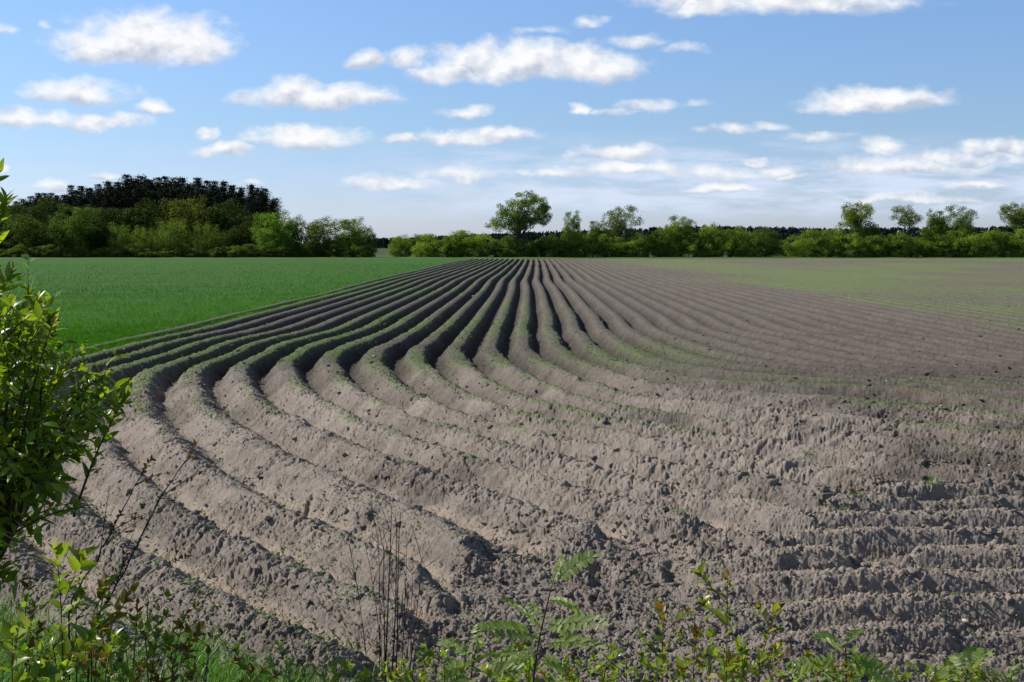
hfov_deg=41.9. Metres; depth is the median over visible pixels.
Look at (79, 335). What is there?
wheat blades
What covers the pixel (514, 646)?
verge seedling
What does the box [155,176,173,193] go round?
pine tree
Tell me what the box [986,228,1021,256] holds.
hedge bush
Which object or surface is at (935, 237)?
hedge bush
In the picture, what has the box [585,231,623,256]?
hedge bush
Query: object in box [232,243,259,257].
bush
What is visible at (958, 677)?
verge seedling
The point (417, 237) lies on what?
hedge tree
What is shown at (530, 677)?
verge seedling
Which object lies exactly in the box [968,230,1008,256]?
hedge bush
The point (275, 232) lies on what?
broadleaf tree
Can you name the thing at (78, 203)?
pine tree
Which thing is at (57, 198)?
pine tree
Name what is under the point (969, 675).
verge seedling
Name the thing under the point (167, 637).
scrub stem
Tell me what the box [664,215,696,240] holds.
airy tree
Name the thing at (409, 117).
sky
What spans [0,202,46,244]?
broadleaf tree
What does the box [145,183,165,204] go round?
pine tree
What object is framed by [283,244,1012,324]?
ground
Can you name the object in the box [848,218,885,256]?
hedge tree
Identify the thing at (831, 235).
hedge bush
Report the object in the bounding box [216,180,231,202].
pine tree
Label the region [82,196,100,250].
pine tree
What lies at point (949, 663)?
verge seedling
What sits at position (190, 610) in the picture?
bronze sapling
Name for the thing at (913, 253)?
hedge bush
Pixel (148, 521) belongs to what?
bare shoot
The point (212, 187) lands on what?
pine tree
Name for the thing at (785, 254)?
hedge bush
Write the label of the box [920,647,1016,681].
rowan sapling
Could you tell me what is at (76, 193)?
pine tree
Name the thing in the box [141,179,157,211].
pine tree
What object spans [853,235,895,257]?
hedge bush
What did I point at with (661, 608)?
bronze sapling
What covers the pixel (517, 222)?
tall tree
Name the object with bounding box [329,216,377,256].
broadleaf tree
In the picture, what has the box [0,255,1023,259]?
grass margin
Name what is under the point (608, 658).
green sapling
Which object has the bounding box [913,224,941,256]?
hedge bush
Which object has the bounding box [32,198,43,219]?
pine tree
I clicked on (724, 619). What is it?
bronze sapling
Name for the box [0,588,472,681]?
verge grass
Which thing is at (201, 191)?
pine tree
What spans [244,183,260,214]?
pine tree
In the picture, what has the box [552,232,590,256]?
hedge bush
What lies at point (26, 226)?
broadleaf tree
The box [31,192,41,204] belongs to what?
pine tree
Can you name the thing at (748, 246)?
hedge bush
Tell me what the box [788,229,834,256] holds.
hedge bush
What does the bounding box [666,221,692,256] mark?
hedge bush
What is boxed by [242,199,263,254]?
pine tree
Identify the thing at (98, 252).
bush
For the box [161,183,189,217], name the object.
pine tree
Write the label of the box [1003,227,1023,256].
hedge bush
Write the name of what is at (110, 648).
scrub stem
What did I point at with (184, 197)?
pine tree
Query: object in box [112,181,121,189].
pine tree
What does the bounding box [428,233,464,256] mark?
hedge bush
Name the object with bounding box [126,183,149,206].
pine tree
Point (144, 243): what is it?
willow tree
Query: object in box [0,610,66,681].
broadleaf sapling
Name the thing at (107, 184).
pine tree
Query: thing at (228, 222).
broadleaf tree
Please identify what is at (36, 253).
bush
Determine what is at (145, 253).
bush
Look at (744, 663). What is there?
green sapling
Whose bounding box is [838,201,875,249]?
airy tree
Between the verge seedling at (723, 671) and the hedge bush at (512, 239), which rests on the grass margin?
the hedge bush at (512, 239)
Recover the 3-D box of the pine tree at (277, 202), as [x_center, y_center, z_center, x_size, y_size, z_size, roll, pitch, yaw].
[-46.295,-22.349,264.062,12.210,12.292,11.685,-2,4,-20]
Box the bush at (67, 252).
[52,245,83,257]
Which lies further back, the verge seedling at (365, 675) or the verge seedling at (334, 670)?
the verge seedling at (334, 670)
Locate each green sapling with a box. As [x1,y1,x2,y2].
[435,648,459,681]
[600,641,624,681]
[602,653,633,681]
[730,649,769,681]
[1005,656,1023,681]
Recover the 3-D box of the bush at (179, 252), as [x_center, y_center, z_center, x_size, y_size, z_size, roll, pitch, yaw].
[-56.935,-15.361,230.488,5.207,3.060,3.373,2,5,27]
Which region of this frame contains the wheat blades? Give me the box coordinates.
[0,262,446,368]
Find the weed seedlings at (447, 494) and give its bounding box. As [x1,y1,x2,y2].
[1,278,1023,681]
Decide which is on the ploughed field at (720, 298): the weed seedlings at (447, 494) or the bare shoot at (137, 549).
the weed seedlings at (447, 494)
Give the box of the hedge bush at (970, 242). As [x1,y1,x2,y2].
[955,232,987,257]
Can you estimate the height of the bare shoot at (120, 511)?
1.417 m
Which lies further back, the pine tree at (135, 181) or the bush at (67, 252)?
the pine tree at (135, 181)
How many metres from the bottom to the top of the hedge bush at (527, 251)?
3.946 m
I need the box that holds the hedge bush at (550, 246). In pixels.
[541,238,574,256]
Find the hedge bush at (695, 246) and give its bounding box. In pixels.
[674,229,711,256]
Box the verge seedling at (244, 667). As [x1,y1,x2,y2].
[227,642,281,681]
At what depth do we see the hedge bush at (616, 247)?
230.61 m
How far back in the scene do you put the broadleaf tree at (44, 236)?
231.31 m
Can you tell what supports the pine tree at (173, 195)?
on the grass margin
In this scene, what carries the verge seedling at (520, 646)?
on the verge
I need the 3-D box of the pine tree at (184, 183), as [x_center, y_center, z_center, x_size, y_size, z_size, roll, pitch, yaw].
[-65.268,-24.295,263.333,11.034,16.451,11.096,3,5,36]
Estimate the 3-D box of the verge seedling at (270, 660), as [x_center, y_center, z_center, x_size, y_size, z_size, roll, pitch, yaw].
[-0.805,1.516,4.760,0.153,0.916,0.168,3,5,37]
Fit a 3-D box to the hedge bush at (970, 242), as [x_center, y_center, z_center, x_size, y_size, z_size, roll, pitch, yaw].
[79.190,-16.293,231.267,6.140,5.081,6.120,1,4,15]
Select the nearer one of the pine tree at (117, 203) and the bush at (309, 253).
the bush at (309, 253)
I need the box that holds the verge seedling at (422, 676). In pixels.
[398,659,428,681]
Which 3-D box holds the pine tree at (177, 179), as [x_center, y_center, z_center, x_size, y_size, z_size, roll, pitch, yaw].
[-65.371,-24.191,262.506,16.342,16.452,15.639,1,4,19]
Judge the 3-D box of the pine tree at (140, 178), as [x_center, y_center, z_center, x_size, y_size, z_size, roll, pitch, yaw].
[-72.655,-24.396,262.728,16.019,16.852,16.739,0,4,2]
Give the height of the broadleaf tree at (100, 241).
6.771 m
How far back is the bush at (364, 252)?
229.10 m
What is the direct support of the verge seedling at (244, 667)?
on the verge
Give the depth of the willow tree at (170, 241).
232.19 m
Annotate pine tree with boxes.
[15,197,26,208]
[21,202,33,215]
[24,196,37,208]
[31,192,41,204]
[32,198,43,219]
[39,193,47,205]
[50,197,60,225]
[60,185,75,204]
[60,194,85,224]
[69,190,86,209]
[69,199,87,253]
[72,185,86,204]
[76,188,97,207]
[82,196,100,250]
[87,183,104,204]
[90,187,108,208]
[92,180,114,205]
[97,194,113,223]
[101,185,117,206]
[106,190,128,224]
[108,185,125,211]
[111,191,132,229]
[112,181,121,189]
[113,174,133,197]
[121,178,134,204]
[122,186,151,244]
[126,176,141,186]
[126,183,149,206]
[132,174,147,183]
[132,190,165,230]
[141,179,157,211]
[143,178,155,199]
[144,187,173,237]
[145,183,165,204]
[152,188,185,241]
[153,177,165,190]
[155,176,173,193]
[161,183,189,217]
[163,183,173,209]
[165,193,191,255]
[168,176,184,193]
[173,191,205,234]
[179,176,187,193]
[182,186,196,209]
[188,177,205,195]
[195,180,213,203]
[196,185,208,208]
[200,194,212,212]
[206,185,221,205]
[207,194,227,243]
[212,187,230,209]
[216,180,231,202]
[222,192,248,229]
[225,186,244,210]
[234,186,246,210]
[234,198,247,226]
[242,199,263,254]
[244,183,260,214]
[244,187,285,212]
[244,191,260,213]
[252,191,280,213]
[257,188,276,206]
[258,206,272,243]
[268,200,287,224]
[271,197,289,224]
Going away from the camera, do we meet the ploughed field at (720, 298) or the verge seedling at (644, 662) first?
the verge seedling at (644, 662)
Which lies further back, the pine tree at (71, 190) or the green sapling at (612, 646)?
the pine tree at (71, 190)
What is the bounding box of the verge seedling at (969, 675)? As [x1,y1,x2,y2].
[946,660,987,681]
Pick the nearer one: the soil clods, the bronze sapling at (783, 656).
the bronze sapling at (783, 656)
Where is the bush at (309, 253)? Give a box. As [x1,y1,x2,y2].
[296,244,324,257]
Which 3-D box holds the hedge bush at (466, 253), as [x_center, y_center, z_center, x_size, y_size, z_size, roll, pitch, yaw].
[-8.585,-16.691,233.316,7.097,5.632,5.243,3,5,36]
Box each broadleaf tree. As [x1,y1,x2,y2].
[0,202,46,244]
[0,212,47,255]
[0,220,16,250]
[28,194,74,239]
[31,222,67,256]
[45,203,104,256]
[70,205,133,256]
[85,222,116,254]
[111,197,166,256]
[155,194,224,255]
[190,197,253,254]
[222,223,256,255]
[233,211,285,249]
[248,209,300,256]
[279,214,308,253]
[298,217,343,256]
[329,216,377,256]
[362,233,378,256]
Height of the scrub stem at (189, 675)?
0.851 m
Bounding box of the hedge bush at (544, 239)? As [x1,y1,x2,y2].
[528,233,564,256]
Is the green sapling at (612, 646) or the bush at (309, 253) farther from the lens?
the bush at (309, 253)
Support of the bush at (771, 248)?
on the grass margin
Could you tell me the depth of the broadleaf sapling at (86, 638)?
4.08 m
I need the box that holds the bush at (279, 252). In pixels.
[266,246,294,256]
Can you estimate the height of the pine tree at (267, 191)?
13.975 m
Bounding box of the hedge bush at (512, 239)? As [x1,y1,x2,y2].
[498,235,529,256]
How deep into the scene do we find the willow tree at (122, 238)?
232.19 m
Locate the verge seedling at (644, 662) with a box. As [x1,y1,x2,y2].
[633,655,674,681]
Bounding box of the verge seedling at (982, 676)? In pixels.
[965,661,1000,681]
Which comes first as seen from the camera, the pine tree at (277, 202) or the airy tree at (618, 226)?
the airy tree at (618, 226)
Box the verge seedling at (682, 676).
[654,650,696,681]
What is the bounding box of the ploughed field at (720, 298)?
[0,258,1023,681]
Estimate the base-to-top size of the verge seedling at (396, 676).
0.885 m
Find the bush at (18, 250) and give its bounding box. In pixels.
[4,243,31,256]
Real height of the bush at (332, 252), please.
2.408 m
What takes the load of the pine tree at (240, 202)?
on the grass margin
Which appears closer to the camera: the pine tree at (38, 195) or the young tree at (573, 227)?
the young tree at (573, 227)
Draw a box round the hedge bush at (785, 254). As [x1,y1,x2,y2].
[774,240,793,256]
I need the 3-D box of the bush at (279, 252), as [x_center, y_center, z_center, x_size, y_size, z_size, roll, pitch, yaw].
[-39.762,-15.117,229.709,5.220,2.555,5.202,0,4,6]
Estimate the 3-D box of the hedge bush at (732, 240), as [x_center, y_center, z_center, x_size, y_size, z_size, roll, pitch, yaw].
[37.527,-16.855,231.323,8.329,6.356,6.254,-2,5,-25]
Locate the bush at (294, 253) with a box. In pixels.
[283,247,305,256]
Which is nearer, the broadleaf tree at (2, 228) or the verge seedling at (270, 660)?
the verge seedling at (270, 660)
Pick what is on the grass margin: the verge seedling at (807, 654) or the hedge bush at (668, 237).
the hedge bush at (668, 237)
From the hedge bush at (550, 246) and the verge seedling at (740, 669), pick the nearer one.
the verge seedling at (740, 669)
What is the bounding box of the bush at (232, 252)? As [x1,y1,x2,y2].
[223,245,242,257]
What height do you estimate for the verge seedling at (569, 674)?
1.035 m
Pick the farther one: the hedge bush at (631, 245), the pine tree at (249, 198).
the pine tree at (249, 198)
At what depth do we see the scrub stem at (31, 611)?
4.70 m
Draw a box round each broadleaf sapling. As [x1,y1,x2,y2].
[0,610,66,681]
[35,535,105,679]
[69,572,137,681]
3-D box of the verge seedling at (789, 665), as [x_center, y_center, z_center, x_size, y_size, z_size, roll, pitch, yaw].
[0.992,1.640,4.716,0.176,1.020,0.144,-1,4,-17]
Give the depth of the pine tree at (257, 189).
261.02 m
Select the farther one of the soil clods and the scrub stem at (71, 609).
the soil clods
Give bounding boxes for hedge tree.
[386,234,417,256]
[408,233,428,256]
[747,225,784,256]
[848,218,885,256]
[927,215,961,253]
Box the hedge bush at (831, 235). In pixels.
[808,225,847,256]
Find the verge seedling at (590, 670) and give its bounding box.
[553,651,606,681]
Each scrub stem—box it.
[0,581,72,680]
[16,585,91,681]
[19,578,55,679]
[26,574,123,681]
[65,581,151,681]
[94,627,136,681]
[100,608,174,681]
[115,613,174,681]
[146,620,208,681]
[161,619,217,681]
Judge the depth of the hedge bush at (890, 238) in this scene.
230.22 m
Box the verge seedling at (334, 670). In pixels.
[317,659,355,681]
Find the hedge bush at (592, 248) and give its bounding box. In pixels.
[568,236,607,256]
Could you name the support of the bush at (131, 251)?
on the grass margin
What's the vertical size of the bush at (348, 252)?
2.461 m
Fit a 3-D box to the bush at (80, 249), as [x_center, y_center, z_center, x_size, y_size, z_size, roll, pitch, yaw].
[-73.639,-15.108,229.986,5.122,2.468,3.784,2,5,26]
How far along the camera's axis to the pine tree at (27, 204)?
255.73 m
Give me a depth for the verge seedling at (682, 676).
4.99 m
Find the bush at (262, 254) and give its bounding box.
[252,246,275,256]
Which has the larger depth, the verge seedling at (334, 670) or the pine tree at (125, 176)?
the pine tree at (125, 176)
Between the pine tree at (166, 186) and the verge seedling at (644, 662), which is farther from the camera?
the pine tree at (166, 186)
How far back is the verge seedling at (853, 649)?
4.71 m
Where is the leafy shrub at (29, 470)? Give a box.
[0,158,139,601]
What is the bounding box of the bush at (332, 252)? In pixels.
[317,247,342,256]
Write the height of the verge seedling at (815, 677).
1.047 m
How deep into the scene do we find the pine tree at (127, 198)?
249.71 m
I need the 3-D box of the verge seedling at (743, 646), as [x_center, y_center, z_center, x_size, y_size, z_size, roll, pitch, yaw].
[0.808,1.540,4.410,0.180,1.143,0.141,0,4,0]
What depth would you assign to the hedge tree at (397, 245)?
236.25 m
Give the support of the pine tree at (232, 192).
on the grass margin
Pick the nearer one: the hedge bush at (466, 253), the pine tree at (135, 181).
the hedge bush at (466, 253)
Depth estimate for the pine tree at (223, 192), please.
254.03 m
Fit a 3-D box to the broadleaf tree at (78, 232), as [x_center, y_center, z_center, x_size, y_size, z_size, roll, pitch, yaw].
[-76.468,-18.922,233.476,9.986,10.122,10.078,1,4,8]
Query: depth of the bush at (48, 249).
229.23 m
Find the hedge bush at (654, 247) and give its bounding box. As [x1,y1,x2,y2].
[630,232,667,256]
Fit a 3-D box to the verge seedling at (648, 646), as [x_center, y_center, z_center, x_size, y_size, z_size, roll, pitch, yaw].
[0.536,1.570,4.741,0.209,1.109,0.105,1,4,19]
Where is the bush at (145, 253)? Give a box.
[134,248,161,257]
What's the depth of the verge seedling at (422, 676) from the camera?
4.99 m
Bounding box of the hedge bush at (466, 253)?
[445,230,479,256]
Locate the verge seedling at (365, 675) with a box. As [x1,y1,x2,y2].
[335,658,372,681]
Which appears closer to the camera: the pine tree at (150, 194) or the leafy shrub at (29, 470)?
the leafy shrub at (29, 470)
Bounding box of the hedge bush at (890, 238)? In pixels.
[872,230,912,256]
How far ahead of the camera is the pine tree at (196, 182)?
260.35 m
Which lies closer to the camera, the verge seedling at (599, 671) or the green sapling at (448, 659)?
the green sapling at (448, 659)
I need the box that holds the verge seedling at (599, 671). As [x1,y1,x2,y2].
[591,662,623,681]
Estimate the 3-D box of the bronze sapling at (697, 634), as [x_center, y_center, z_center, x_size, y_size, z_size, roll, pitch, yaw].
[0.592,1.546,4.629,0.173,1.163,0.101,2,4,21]
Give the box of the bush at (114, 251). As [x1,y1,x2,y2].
[102,247,126,256]
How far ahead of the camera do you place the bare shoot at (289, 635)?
5.38 m
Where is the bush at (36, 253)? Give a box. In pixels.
[21,246,48,256]
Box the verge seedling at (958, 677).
[928,671,968,681]
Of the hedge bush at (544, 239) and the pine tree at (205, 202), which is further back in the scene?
the pine tree at (205, 202)
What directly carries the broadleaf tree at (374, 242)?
on the grass margin
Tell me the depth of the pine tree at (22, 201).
262.36 m
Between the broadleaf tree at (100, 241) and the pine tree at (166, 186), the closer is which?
the broadleaf tree at (100, 241)
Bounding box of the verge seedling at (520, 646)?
[487,642,523,681]
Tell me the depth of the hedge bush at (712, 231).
231.09 m
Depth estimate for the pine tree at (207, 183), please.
260.21 m
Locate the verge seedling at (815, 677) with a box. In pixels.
[792,653,843,681]
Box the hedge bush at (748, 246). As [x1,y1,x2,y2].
[729,232,766,256]
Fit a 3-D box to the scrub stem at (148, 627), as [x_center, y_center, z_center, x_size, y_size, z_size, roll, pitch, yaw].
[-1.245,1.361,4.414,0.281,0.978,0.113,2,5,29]
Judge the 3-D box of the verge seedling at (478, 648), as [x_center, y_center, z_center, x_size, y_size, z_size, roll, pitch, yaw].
[-0.178,1.542,4.746,0.189,0.996,0.124,0,4,0]
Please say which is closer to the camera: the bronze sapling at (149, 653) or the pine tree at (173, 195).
the bronze sapling at (149, 653)
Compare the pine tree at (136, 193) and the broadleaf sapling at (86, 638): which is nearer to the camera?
the broadleaf sapling at (86, 638)
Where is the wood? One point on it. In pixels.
(784, 233)
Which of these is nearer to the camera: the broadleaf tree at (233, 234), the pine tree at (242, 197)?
the broadleaf tree at (233, 234)
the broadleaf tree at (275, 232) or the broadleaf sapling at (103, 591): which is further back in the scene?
the broadleaf tree at (275, 232)
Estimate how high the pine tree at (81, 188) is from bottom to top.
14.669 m
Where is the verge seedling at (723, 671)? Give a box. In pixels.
[719,657,750,681]
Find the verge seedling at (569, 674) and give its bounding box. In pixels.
[538,654,576,681]
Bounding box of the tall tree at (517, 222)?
[485,190,552,259]
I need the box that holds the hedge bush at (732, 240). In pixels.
[706,225,749,256]
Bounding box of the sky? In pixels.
[0,0,1023,242]
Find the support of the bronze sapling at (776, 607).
on the verge
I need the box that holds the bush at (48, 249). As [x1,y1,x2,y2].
[36,243,64,257]
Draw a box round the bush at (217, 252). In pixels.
[204,245,229,257]
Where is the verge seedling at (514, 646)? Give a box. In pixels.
[492,632,543,681]
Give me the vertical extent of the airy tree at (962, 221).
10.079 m
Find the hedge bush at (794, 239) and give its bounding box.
[782,233,806,256]
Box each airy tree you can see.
[601,204,643,240]
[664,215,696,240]
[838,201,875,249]
[889,205,924,234]
[940,204,979,252]
[997,201,1023,234]
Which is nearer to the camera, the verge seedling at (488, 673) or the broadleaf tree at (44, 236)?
the verge seedling at (488, 673)
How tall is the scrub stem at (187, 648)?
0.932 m
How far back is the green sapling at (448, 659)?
4.71 m
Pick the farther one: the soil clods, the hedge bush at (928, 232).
the hedge bush at (928, 232)
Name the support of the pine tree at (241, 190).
on the ground at (382, 251)
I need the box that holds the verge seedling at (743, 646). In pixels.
[731,636,784,681]
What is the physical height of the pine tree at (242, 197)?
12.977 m
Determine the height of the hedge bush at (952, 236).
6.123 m
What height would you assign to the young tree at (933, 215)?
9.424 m
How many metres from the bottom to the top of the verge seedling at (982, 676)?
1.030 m
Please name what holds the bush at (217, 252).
on the grass margin
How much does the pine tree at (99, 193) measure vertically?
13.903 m
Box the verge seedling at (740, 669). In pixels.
[717,653,761,680]
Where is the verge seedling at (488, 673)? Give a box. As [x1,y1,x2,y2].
[480,661,522,681]
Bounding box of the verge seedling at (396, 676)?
[375,660,406,681]
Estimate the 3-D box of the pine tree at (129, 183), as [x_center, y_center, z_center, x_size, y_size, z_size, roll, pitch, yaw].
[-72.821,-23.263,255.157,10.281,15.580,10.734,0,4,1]
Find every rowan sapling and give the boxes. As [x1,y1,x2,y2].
[436,622,517,681]
[480,550,608,681]
[788,629,895,681]
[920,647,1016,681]
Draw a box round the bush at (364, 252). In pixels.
[350,243,376,256]
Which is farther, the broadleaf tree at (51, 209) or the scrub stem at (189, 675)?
the broadleaf tree at (51, 209)
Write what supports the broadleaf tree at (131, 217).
on the grass margin
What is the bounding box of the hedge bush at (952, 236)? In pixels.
[933,226,970,256]
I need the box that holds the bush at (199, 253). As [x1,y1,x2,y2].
[184,246,210,256]
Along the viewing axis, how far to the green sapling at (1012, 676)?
4.47 m
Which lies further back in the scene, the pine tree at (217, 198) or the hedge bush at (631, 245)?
the pine tree at (217, 198)
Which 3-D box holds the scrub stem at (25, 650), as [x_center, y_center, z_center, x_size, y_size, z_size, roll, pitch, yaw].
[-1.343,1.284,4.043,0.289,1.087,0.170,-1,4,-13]
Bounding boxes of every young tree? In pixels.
[561,209,586,246]
[586,220,607,244]
[697,222,717,252]
[921,208,947,239]
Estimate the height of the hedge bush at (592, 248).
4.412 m
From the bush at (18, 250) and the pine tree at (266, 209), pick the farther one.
the pine tree at (266, 209)
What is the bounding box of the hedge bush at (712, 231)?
[686,226,734,256]
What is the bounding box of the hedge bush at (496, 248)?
[480,237,515,256]
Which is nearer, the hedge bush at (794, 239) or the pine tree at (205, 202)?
the hedge bush at (794, 239)
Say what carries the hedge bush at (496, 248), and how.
on the grass margin
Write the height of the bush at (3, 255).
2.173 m
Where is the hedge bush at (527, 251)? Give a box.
[513,238,544,259]
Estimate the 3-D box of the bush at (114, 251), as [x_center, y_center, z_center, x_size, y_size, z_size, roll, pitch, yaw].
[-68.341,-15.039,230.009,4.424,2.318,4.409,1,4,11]
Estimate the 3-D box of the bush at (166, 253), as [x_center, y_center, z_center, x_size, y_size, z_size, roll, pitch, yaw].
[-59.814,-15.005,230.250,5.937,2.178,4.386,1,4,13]
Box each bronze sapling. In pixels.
[104,588,173,681]
[153,561,219,681]
[168,599,219,681]
[651,601,696,681]
[668,623,709,680]
[690,561,751,681]
[725,593,789,681]
[768,645,790,681]
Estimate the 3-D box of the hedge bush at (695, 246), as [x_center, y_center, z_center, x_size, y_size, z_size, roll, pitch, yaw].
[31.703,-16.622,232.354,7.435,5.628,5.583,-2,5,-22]
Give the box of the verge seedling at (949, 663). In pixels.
[904,655,959,681]
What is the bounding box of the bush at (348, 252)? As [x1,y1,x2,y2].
[336,246,356,256]
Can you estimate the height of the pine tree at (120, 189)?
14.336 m
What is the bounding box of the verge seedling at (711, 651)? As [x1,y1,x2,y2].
[689,627,724,681]
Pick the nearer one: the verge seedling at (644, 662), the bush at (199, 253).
the verge seedling at (644, 662)
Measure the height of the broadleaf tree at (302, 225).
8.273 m
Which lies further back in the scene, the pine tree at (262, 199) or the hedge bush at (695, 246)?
the pine tree at (262, 199)
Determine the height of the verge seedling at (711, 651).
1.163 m
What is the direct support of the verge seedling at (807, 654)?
on the verge
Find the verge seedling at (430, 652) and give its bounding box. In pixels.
[415,643,466,681]
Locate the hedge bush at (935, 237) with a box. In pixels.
[913,234,957,257]
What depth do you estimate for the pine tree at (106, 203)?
249.51 m
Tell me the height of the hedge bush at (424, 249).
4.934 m
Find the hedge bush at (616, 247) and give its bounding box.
[600,236,639,256]
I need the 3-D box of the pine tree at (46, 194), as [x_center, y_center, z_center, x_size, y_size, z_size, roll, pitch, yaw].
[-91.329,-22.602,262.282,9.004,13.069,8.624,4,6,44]
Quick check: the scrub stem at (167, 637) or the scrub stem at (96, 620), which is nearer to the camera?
the scrub stem at (96, 620)
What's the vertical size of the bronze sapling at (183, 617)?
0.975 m
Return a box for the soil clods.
[2,320,1023,681]
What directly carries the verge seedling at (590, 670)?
on the verge
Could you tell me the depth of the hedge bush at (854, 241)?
230.64 m
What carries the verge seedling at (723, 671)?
on the verge
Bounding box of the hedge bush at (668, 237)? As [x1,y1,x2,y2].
[649,226,678,256]
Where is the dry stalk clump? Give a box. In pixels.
[287,497,470,681]
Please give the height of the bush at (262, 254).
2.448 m
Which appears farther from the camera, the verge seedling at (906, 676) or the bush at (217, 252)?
the bush at (217, 252)
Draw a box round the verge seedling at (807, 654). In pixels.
[802,650,855,681]
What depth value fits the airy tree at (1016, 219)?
233.48 m
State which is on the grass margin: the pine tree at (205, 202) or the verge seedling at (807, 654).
the pine tree at (205, 202)
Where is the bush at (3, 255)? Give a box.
[0,248,19,256]
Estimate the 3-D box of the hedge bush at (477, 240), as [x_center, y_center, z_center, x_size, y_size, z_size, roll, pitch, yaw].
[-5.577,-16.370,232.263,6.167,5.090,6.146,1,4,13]
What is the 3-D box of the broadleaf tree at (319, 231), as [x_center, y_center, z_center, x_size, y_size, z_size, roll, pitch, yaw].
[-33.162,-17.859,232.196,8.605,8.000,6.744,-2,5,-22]
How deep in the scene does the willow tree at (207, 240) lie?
232.35 m
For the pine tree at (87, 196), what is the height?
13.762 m
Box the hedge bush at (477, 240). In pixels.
[464,232,492,256]
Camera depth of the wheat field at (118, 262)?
98.85 m
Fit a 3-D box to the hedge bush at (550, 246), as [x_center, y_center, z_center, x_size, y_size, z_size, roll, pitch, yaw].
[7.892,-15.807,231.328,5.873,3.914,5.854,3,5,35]
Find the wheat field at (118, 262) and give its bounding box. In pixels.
[0,258,474,355]
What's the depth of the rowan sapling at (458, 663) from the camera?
4.59 m
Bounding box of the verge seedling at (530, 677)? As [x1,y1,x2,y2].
[525,652,552,681]
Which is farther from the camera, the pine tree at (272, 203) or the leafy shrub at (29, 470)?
the pine tree at (272, 203)
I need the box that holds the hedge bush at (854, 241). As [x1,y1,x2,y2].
[828,232,864,256]
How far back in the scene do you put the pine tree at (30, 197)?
260.58 m
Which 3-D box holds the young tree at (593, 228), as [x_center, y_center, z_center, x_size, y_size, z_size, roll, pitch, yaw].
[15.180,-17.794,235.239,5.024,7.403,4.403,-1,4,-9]
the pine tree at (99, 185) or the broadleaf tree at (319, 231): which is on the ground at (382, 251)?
the pine tree at (99, 185)
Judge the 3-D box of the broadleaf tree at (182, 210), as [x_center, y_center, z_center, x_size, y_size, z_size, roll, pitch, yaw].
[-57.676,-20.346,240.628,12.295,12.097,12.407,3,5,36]
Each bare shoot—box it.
[68,455,170,681]
[87,438,217,681]
[91,530,153,681]
[145,536,192,681]
[185,590,211,681]
[271,579,305,681]
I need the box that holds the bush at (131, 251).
[117,244,145,256]
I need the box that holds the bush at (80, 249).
[73,246,95,257]
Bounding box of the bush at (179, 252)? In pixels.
[170,243,191,256]
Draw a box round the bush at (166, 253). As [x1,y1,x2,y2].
[148,248,178,257]
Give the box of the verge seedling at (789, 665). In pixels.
[774,660,808,681]
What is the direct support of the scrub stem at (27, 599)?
on the verge
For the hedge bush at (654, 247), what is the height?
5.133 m
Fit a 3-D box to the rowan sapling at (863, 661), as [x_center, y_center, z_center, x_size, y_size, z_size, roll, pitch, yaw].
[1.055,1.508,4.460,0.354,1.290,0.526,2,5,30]
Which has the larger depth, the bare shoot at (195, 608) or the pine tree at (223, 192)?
the pine tree at (223, 192)
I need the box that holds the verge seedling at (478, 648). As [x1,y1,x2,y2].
[442,639,486,677]
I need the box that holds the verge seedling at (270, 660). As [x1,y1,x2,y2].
[262,639,313,681]
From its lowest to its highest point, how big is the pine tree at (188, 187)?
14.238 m
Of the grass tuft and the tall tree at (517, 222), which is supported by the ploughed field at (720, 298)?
the grass tuft
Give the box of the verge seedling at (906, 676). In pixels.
[874,665,914,681]
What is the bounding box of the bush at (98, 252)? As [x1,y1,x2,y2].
[85,247,114,257]
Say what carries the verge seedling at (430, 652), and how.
on the verge
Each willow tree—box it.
[106,222,138,256]
[128,225,159,254]
[150,218,193,255]
[190,221,227,254]
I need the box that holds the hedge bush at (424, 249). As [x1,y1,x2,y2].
[411,233,446,256]
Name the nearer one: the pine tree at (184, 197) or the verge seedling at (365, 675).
the verge seedling at (365, 675)
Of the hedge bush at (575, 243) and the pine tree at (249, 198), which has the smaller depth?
the hedge bush at (575, 243)
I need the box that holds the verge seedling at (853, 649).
[843,644,877,681]
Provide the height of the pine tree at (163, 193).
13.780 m
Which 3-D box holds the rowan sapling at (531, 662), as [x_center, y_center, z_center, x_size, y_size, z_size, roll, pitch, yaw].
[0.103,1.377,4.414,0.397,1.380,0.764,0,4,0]
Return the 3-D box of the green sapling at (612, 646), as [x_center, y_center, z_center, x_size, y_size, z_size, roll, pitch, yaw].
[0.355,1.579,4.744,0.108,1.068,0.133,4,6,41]
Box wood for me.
[330,224,1023,247]
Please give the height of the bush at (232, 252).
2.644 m
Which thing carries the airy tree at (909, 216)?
on the grass margin
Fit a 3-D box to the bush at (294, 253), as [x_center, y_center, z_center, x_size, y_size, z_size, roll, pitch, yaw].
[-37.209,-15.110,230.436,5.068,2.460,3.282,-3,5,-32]
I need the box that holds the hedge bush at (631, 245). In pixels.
[619,238,650,256]
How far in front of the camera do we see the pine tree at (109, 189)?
254.22 m
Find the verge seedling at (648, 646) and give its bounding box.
[637,630,690,681]
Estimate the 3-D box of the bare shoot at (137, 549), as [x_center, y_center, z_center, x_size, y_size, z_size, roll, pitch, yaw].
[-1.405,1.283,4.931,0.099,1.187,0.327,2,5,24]
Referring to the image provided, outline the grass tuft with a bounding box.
[923,476,942,483]
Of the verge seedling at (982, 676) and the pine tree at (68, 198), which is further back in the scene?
the pine tree at (68, 198)
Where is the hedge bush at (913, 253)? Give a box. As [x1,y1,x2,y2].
[888,236,932,256]
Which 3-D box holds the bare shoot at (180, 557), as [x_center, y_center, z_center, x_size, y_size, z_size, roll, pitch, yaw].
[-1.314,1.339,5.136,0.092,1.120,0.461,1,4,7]
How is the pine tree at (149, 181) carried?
on the ground at (382, 251)

